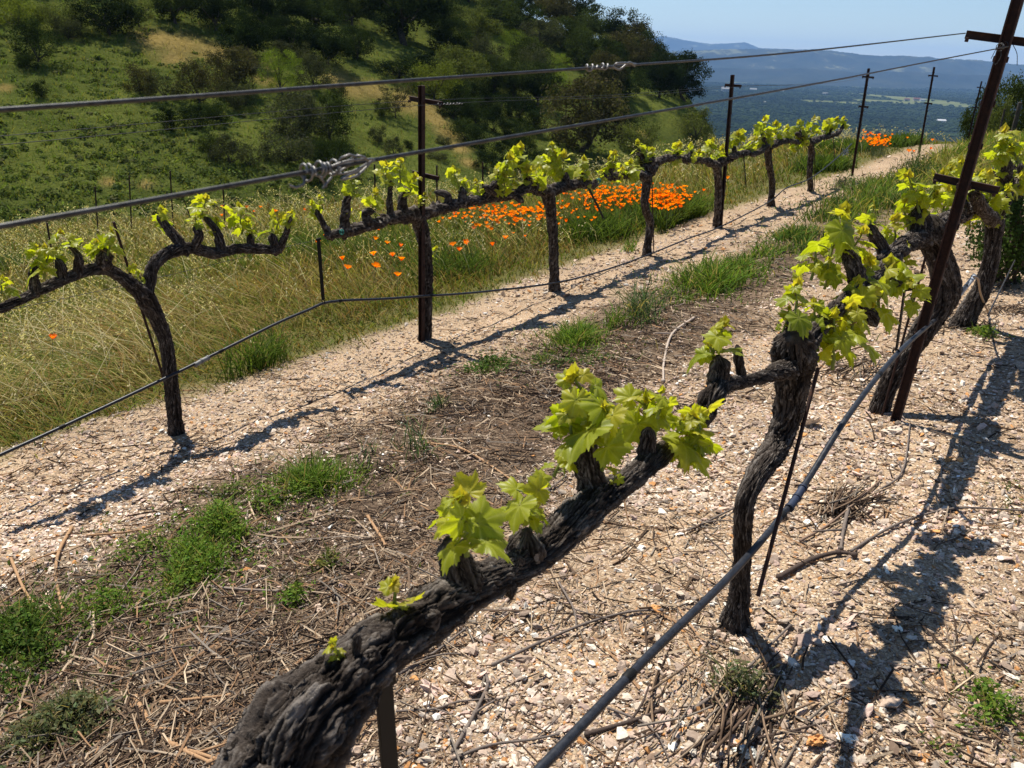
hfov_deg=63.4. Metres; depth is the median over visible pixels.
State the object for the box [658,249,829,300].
weed patch
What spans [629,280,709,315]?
weed patch
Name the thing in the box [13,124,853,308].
wire
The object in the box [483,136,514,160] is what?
bush
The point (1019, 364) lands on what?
stone
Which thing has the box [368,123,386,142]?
bush
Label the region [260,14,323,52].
oak tree
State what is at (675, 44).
mountains
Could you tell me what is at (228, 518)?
weed patch
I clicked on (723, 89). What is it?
farmhouse
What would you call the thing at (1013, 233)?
leafy bush
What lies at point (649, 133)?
bush
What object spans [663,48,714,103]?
oak tree
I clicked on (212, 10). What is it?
oak tree
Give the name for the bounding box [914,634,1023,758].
weed patch
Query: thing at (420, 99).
trellis stake
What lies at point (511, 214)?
poppy drift
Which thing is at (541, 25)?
oak tree
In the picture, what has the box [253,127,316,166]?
bush
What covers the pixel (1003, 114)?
fence post
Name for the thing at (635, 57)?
oak tree
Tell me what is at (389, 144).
bush
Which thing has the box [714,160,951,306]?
weed patch
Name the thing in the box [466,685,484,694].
stone
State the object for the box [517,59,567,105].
oak tree
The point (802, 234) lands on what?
weed patch
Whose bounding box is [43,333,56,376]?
poppy
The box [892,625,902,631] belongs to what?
stone
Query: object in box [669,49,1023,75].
mountains
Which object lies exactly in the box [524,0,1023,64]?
sky
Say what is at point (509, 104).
bush
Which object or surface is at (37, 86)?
bush
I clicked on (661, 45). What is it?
oak tree
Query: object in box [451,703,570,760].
pruned cane
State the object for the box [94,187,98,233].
row stake
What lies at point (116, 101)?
wire
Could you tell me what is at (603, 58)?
oak tree
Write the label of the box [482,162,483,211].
row stake
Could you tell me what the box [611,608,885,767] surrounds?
brush pile
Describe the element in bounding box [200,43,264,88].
bush
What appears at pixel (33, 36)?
bush
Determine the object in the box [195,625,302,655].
pruned cane
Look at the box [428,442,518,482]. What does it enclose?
pruned cane
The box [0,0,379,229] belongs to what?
scrub
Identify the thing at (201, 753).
pruned cane
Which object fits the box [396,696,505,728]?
pruned cane
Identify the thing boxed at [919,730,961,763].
weed patch
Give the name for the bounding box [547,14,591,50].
oak tree
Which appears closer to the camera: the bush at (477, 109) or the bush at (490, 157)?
the bush at (490, 157)
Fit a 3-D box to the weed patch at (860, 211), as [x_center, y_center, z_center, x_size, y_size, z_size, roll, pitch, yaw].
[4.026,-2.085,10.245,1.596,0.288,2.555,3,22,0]
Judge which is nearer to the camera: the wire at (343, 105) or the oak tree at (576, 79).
the wire at (343, 105)
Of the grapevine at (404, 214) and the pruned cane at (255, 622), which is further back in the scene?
the grapevine at (404, 214)
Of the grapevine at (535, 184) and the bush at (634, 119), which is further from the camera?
the bush at (634, 119)
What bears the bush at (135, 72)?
on the hillside
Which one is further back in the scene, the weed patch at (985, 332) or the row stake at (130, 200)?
the row stake at (130, 200)
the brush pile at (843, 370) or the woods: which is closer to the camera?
the brush pile at (843, 370)
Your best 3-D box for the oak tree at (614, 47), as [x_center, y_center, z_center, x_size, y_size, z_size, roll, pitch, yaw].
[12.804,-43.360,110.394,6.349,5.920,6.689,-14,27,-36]
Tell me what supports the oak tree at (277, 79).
on the hillside
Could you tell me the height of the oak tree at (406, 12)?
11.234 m
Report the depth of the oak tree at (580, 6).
127.04 m
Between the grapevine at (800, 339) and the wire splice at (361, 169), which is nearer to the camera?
the wire splice at (361, 169)
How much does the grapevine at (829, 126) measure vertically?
1.322 m
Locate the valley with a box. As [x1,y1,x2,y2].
[694,81,1021,135]
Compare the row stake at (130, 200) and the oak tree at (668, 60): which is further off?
the oak tree at (668, 60)
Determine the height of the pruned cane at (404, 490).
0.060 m
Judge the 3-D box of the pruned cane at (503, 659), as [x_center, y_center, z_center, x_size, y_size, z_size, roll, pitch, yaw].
[0.186,0.714,2.407,0.549,0.061,0.075,-7,24,-22]
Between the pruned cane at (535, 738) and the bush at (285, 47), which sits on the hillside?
the bush at (285, 47)
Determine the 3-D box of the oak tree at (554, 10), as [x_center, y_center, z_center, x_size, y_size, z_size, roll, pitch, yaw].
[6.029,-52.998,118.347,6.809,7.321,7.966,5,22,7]
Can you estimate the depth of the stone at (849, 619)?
2.35 m
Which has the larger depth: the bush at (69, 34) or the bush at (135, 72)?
the bush at (69, 34)
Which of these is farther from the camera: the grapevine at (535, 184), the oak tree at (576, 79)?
the oak tree at (576, 79)
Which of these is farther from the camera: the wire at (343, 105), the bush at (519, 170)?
the bush at (519, 170)
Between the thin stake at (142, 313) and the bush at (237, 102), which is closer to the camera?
the thin stake at (142, 313)
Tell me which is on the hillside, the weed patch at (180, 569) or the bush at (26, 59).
the bush at (26, 59)
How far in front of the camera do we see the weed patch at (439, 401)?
4.55 m
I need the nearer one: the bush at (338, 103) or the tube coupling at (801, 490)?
the tube coupling at (801, 490)
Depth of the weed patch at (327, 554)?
3.00 m
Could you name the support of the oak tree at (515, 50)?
on the hillside
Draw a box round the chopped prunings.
[0,195,1023,767]
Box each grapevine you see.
[0,193,297,435]
[211,362,724,767]
[306,157,511,339]
[483,140,598,291]
[596,138,697,256]
[684,128,758,227]
[686,199,931,633]
[749,115,809,206]
[788,114,850,191]
[854,164,1017,414]
[948,123,1023,329]
[992,151,1023,268]
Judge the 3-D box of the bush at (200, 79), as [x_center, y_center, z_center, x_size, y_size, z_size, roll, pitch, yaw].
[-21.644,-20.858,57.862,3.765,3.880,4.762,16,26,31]
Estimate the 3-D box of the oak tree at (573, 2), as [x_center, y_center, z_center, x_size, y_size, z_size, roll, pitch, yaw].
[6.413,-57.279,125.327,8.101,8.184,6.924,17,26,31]
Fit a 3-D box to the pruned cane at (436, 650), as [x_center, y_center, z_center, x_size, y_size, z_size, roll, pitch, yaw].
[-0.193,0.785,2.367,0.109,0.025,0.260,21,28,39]
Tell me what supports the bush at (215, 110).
on the hillside
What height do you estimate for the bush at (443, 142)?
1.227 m
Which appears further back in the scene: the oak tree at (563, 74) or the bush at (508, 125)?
the oak tree at (563, 74)
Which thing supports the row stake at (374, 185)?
on the ground at (872, 168)
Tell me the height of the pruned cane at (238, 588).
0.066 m
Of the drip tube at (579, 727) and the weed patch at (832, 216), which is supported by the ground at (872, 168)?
the weed patch at (832, 216)
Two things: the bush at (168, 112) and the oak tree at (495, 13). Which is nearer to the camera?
the bush at (168, 112)
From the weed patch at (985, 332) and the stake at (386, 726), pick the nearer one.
the stake at (386, 726)
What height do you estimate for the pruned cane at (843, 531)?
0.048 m
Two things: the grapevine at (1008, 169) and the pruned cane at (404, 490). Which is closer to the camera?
the pruned cane at (404, 490)
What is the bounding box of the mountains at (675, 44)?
[654,36,790,51]
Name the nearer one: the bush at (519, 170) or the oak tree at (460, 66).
the bush at (519, 170)
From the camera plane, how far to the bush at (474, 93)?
78.23 m
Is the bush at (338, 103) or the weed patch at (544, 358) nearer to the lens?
the weed patch at (544, 358)
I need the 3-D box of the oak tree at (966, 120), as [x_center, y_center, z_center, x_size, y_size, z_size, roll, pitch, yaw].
[22.560,-11.974,40.148,2.016,4.951,1.920,-14,27,-36]
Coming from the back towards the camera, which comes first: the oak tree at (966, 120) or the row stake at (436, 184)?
the oak tree at (966, 120)
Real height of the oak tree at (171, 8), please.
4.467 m
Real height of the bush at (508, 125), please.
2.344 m
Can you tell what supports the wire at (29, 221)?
attached to the trellis stake at (964, 183)
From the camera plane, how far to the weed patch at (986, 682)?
2.08 m
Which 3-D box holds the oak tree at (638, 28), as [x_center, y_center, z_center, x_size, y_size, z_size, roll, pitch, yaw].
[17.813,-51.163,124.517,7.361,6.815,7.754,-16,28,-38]
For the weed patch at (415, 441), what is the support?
on the ground at (872, 168)
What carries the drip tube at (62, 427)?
hanging from the hose hanger at (320, 268)
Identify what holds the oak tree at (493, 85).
on the hillside
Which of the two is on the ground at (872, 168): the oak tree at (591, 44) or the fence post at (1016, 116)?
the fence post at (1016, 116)
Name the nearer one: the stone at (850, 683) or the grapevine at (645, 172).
the stone at (850, 683)
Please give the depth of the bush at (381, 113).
67.53 m
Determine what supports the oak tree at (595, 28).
on the hillside
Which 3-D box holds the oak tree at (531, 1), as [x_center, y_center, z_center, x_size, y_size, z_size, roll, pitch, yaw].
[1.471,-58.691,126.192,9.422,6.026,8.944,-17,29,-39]
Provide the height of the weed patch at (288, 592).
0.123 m
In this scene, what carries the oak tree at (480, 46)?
on the hillside
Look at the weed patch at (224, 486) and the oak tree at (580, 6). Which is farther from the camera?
the oak tree at (580, 6)
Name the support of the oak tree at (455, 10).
on the hillside
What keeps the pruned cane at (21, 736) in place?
on the chopped prunings
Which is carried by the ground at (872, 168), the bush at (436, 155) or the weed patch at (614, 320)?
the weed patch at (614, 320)
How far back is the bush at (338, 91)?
66.62 m
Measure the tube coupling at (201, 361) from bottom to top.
0.049 m
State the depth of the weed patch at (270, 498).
3.55 m
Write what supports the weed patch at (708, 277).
on the ground at (872, 168)
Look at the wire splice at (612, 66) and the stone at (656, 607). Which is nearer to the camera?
the wire splice at (612, 66)
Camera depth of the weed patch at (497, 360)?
5.33 m
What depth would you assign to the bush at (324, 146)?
55.24 m
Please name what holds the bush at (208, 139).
on the hillside
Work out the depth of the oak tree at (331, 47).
72.59 m
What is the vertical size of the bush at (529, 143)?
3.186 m
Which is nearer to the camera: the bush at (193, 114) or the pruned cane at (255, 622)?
the pruned cane at (255, 622)
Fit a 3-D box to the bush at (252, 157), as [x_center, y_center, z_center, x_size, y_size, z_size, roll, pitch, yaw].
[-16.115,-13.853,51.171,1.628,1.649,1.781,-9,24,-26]
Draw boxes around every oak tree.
[59,0,149,35]
[127,0,155,26]
[147,0,201,23]
[185,0,248,30]
[212,7,274,60]
[234,0,301,28]
[256,46,302,94]
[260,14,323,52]
[278,0,350,28]
[293,25,356,66]
[323,0,378,25]
[339,23,377,60]
[353,0,464,45]
[408,59,464,98]
[425,16,474,54]
[426,42,492,94]
[428,0,467,30]
[446,5,504,47]
[465,31,507,66]
[470,51,520,93]
[471,0,525,34]
[492,56,541,95]
[494,28,526,59]
[502,0,548,32]
[507,34,555,67]
[509,0,539,11]
[510,17,568,51]
[516,40,554,74]
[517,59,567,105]
[532,0,580,15]
[533,0,575,26]
[536,71,636,155]
[540,71,572,91]
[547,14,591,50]
[547,51,570,72]
[560,26,604,66]
[563,75,593,94]
[566,0,607,24]
[567,5,607,34]
[586,48,628,93]
[588,34,630,65]
[594,32,612,50]
[596,5,651,39]
[603,23,660,73]
[607,62,651,98]
[610,19,652,52]
[628,28,668,73]
[638,51,688,99]
[656,52,696,90]
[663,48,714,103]
[957,83,1001,141]
[971,69,1023,134]
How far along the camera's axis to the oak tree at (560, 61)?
98.05 m
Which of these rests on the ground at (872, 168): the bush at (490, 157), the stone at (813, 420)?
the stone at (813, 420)
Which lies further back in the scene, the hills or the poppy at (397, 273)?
the hills
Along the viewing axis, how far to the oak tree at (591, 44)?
106.12 m
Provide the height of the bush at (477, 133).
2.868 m
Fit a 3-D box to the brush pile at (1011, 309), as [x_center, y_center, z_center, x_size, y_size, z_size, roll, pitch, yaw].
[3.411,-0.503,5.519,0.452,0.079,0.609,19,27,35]
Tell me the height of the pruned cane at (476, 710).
0.021 m
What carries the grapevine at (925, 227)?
on the chopped prunings
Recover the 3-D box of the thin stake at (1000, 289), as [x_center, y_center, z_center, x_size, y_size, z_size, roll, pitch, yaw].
[3.282,-0.653,5.551,0.010,0.212,0.922,17,26,32]
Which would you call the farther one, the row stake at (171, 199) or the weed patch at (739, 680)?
the row stake at (171, 199)
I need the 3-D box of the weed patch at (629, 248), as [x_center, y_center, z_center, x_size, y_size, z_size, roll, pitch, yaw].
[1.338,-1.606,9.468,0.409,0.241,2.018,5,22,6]
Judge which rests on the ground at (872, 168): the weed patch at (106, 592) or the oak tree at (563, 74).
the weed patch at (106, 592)
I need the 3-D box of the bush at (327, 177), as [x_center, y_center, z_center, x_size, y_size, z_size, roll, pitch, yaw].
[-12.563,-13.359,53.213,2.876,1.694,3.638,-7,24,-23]
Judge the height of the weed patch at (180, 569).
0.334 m
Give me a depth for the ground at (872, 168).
3.44 m
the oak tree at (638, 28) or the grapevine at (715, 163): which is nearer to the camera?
the grapevine at (715, 163)
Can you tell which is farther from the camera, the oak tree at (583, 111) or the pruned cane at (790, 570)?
the oak tree at (583, 111)
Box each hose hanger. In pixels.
[316,238,324,302]
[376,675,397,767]
[588,188,604,218]
[743,152,746,186]
[892,291,905,353]
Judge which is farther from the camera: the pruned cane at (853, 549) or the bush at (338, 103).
the bush at (338, 103)
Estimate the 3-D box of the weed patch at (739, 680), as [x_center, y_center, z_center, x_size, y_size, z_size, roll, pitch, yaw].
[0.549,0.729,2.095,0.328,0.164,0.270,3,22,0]
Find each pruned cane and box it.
[0,557,37,605]
[1,718,69,740]
[27,526,73,610]
[86,511,182,536]
[131,694,212,765]
[159,693,230,704]
[173,741,224,759]
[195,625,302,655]
[197,574,278,592]
[230,578,342,636]
[340,479,453,502]
[366,514,386,546]
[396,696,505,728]
[398,628,467,674]
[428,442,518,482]
[451,668,520,752]
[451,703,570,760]
[491,608,663,665]
[547,475,566,490]
[558,581,611,628]
[584,682,664,736]
[607,706,668,759]
[655,316,694,382]
[680,628,803,756]
[686,507,733,530]
[691,623,791,710]
[757,720,851,748]
[776,549,857,579]
[799,478,881,541]
[813,504,850,549]
[849,506,1023,551]
[874,423,910,492]
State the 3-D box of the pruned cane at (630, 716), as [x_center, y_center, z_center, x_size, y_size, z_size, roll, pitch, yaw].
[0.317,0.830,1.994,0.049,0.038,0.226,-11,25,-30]
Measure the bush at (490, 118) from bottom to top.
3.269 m
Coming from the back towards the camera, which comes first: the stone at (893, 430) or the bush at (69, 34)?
the bush at (69, 34)
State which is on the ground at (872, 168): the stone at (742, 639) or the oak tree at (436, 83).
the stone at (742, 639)
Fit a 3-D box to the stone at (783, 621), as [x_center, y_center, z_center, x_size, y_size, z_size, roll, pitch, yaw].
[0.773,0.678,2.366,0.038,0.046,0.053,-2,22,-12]
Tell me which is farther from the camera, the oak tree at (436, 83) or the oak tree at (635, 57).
the oak tree at (635, 57)
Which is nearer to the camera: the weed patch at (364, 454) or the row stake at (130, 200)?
the weed patch at (364, 454)
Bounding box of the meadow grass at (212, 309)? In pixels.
[0,125,1023,464]
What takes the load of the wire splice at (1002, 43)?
attached to the wire at (29, 221)
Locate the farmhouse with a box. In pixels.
[721,87,729,91]
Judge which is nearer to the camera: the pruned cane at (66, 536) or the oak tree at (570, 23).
the pruned cane at (66, 536)
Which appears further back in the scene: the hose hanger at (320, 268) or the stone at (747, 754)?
the hose hanger at (320, 268)
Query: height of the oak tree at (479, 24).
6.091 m
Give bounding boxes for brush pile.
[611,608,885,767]
[796,478,902,529]
[819,349,890,385]
[912,310,1021,336]
[983,300,1023,316]
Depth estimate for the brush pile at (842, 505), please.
3.02 m
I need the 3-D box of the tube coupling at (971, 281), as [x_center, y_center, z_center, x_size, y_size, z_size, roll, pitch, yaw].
[2.287,-0.464,4.231,0.030,0.049,0.832,17,26,32]
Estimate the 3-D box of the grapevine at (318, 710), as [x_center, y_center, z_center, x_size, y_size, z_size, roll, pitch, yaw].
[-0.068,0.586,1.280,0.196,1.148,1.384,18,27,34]
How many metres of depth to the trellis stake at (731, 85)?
9.95 m
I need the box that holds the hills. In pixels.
[655,67,1023,91]
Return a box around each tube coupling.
[194,355,209,367]
[784,483,807,512]
[961,274,976,295]
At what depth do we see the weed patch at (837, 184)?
13.00 m
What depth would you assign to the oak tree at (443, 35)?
88.70 m
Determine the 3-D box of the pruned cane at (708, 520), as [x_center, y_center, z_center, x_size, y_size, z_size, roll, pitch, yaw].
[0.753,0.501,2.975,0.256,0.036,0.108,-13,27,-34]
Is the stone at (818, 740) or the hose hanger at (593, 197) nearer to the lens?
the stone at (818, 740)
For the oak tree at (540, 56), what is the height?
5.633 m
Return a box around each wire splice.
[289,153,374,188]
[585,61,636,71]
[991,41,1017,64]
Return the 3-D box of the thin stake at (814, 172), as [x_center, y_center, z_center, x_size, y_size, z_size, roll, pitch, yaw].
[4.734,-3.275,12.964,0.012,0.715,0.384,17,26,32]
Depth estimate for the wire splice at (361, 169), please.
0.77 m
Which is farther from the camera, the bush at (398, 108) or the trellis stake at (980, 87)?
the bush at (398, 108)
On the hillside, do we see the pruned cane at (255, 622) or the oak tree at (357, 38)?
the oak tree at (357, 38)
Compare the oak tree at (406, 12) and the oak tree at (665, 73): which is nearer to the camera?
the oak tree at (406, 12)
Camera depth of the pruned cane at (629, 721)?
2.02 m
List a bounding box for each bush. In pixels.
[0,0,47,26]
[1,14,69,61]
[13,49,40,68]
[26,79,51,97]
[32,0,89,33]
[50,13,84,40]
[119,61,159,96]
[144,72,184,101]
[150,104,180,130]
[168,57,233,103]
[170,103,209,128]
[193,130,223,152]
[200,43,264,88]
[200,98,231,122]
[205,131,256,163]
[215,77,256,111]
[236,147,264,165]
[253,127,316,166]
[262,90,333,138]
[268,39,309,62]
[290,50,345,89]
[301,89,363,139]
[303,164,336,183]
[310,134,360,171]
[323,79,348,100]
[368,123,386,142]
[370,55,421,77]
[371,99,390,116]
[377,83,414,117]
[379,134,404,154]
[402,139,413,148]
[410,50,438,72]
[426,152,448,160]
[434,133,451,145]
[436,95,473,119]
[441,117,490,139]
[443,79,476,106]
[457,95,496,123]
[463,123,497,152]
[467,80,494,107]
[470,148,502,168]
[475,102,506,133]
[478,91,517,115]
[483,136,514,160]
[490,154,529,175]
[493,118,530,141]
[504,92,538,120]
[509,125,537,156]
[513,110,554,133]
[531,147,551,164]
[599,88,632,113]
[610,107,648,129]
[612,119,663,151]
[671,106,715,141]
[963,194,1023,286]
[972,91,1015,134]
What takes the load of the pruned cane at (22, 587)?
on the ground at (872, 168)
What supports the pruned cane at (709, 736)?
on the ground at (872, 168)
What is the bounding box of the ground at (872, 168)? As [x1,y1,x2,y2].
[0,142,1023,767]
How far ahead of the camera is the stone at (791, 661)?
2.18 m
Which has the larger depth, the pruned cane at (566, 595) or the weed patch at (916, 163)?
the weed patch at (916, 163)
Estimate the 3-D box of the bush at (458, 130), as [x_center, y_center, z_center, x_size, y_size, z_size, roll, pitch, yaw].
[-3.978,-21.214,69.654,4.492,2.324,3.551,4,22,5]
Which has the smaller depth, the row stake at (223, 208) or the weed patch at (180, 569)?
the weed patch at (180, 569)
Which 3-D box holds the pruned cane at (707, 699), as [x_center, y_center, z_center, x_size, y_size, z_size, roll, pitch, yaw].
[0.656,0.753,2.155,0.470,0.046,0.125,-17,29,-40]
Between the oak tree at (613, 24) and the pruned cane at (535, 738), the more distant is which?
the oak tree at (613, 24)
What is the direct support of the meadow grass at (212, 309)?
on the ground at (872, 168)
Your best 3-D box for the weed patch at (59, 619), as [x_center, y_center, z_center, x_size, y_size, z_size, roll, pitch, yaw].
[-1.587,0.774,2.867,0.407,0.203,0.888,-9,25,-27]
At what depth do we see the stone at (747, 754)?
1.90 m
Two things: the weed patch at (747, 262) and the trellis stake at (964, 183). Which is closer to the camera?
the trellis stake at (964, 183)
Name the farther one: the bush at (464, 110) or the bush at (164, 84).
the bush at (464, 110)
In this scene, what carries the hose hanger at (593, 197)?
hanging from the grapevine at (535, 184)
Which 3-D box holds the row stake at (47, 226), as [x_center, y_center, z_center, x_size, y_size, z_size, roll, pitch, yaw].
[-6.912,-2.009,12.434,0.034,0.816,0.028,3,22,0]
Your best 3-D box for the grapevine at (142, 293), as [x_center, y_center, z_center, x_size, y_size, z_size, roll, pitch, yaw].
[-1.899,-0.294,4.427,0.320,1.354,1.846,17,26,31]
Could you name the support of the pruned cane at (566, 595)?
on the ground at (872, 168)
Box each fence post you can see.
[999,109,1005,128]
[1011,102,1021,134]
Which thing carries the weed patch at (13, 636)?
on the ground at (872, 168)
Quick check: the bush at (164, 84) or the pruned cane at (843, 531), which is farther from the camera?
the bush at (164, 84)
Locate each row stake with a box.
[46,223,55,271]
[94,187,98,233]
[128,176,132,236]
[169,171,173,226]
[222,190,225,230]
[374,164,375,217]
[436,165,437,219]
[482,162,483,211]
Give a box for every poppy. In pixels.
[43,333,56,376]
[394,272,400,307]
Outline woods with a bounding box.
[686,81,1021,150]
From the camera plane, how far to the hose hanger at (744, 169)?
10.54 m
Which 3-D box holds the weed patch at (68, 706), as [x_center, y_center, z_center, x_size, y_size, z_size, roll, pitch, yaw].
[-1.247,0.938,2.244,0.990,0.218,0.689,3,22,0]
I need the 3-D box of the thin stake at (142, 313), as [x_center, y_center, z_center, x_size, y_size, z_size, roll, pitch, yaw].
[-1.943,-0.328,4.395,0.014,1.092,0.212,17,26,32]
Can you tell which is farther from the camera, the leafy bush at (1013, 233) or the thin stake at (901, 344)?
the leafy bush at (1013, 233)
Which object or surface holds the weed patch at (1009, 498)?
on the ground at (872, 168)
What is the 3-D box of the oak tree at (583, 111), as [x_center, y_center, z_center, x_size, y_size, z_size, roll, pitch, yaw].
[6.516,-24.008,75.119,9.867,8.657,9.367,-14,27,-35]
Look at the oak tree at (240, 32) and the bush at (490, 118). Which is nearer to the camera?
the oak tree at (240, 32)
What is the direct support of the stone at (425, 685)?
on the ground at (872, 168)
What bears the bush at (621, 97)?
on the hillside
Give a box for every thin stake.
[112,221,162,377]
[651,178,653,251]
[756,367,819,596]
[814,156,814,189]
[881,256,926,415]
[987,260,1015,315]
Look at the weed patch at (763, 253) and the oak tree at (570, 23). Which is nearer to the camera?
the weed patch at (763, 253)
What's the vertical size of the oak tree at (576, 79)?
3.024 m
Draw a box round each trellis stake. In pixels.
[408,85,442,341]
[718,75,741,228]
[851,68,873,175]
[890,0,1023,420]
[918,67,937,151]
[967,81,983,140]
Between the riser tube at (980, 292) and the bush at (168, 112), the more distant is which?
the bush at (168, 112)
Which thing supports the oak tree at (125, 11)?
on the hillside
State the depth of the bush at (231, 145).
50.38 m
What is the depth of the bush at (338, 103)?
59.62 m
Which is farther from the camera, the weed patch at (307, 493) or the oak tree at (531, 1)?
the oak tree at (531, 1)
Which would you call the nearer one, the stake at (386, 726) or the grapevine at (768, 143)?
the stake at (386, 726)
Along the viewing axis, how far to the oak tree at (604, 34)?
115.71 m
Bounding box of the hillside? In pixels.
[0,0,720,231]
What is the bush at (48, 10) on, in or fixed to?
on the hillside
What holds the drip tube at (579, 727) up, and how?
attached to the trellis stake at (964, 183)
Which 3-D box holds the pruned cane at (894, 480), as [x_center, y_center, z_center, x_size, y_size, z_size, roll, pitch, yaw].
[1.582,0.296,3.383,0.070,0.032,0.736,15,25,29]
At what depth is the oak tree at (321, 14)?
78.73 m
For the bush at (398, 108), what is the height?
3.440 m
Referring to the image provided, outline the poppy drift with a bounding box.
[441,134,914,247]
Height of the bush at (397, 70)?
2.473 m
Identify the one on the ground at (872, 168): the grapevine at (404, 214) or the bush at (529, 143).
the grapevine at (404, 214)
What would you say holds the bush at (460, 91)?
on the hillside
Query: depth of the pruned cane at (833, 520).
2.91 m
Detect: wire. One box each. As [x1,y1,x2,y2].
[0,33,965,112]
[0,46,1008,229]
[0,77,871,144]
[3,77,858,135]
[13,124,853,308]
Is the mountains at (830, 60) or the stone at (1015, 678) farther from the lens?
the mountains at (830, 60)
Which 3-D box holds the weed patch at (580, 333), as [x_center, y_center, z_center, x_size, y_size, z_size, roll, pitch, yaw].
[0.354,-0.313,5.747,1.198,0.316,2.105,3,22,0]
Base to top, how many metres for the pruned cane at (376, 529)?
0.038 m
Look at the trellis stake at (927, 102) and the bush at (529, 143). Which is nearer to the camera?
the trellis stake at (927, 102)
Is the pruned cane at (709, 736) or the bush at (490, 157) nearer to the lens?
the pruned cane at (709, 736)
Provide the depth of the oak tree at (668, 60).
119.14 m
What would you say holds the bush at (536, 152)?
on the hillside
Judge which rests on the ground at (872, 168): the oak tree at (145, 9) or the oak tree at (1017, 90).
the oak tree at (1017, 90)
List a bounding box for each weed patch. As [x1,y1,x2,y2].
[0,468,420,684]
[0,548,243,755]
[0,657,258,767]
[1,562,115,667]
[31,566,232,693]
[119,472,318,621]
[154,473,286,516]
[189,442,370,513]
[194,434,444,549]
[231,471,343,534]
[255,568,343,621]
[267,538,410,581]
[347,435,395,519]
[375,410,449,484]
[415,344,552,394]
[416,386,465,425]
[472,335,639,385]
[493,306,647,385]
[584,301,649,340]
[597,268,690,349]
[616,239,642,260]
[623,245,880,340]
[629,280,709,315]
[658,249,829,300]
[661,635,787,722]
[690,187,878,255]
[705,219,867,276]
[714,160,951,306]
[734,242,798,266]
[762,203,885,221]
[801,168,867,199]
[870,137,948,215]
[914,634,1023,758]
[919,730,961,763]
[957,670,1002,705]
[958,321,1014,341]
[977,450,1023,522]
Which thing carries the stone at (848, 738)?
on the ground at (872, 168)
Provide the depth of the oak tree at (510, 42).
96.55 m
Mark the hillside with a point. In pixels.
(646, 102)
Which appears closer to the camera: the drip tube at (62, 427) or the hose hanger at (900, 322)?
the hose hanger at (900, 322)
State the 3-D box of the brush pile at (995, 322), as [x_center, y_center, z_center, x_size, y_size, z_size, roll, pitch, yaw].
[2.870,-0.393,5.218,0.593,0.090,0.657,3,22,0]
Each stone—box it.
[419,678,443,695]
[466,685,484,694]
[651,604,660,611]
[732,744,756,758]
[737,637,753,647]
[776,619,791,623]
[783,653,799,668]
[800,416,820,425]
[806,734,826,746]
[815,723,827,739]
[836,732,855,743]
[839,614,856,626]
[841,679,859,687]
[881,426,901,434]
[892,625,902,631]
[1002,673,1019,681]
[1014,361,1023,368]
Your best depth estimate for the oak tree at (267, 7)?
76.54 m
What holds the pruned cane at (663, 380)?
on the ground at (872, 168)
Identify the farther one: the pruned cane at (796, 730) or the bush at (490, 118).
the bush at (490, 118)
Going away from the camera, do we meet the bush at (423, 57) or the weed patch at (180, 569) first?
the weed patch at (180, 569)
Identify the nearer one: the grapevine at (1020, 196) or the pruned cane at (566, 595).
the pruned cane at (566, 595)
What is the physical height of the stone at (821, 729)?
0.048 m
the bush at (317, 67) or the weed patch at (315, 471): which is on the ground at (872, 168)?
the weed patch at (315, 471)
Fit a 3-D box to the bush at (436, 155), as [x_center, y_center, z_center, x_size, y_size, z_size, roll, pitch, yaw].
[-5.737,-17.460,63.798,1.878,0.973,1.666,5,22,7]
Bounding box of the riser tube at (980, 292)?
[973,276,988,311]
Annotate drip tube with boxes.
[0,143,851,456]
[533,275,972,767]
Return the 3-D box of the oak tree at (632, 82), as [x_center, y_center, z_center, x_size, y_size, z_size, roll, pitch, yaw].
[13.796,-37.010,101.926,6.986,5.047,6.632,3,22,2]
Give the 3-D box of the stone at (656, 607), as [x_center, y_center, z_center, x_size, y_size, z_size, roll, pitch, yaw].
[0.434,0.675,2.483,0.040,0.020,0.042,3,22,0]
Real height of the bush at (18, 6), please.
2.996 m
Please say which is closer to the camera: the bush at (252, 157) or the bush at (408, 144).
the bush at (252, 157)
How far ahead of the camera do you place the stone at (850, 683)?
2.09 m
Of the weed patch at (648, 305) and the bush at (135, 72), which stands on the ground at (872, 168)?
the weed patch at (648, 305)
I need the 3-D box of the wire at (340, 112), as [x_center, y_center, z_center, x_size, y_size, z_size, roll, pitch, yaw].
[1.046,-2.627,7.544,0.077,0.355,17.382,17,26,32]
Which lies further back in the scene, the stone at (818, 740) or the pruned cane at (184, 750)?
the pruned cane at (184, 750)
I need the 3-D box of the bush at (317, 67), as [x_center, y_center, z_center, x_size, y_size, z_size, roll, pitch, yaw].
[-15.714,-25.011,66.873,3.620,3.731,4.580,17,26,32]
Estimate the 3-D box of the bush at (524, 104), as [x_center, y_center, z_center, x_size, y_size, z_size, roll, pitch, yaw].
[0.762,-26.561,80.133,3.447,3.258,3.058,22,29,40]
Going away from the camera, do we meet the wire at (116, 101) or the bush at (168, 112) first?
the wire at (116, 101)
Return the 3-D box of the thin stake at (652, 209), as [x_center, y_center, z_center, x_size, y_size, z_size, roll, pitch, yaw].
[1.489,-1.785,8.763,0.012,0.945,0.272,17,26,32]
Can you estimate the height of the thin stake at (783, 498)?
0.528 m

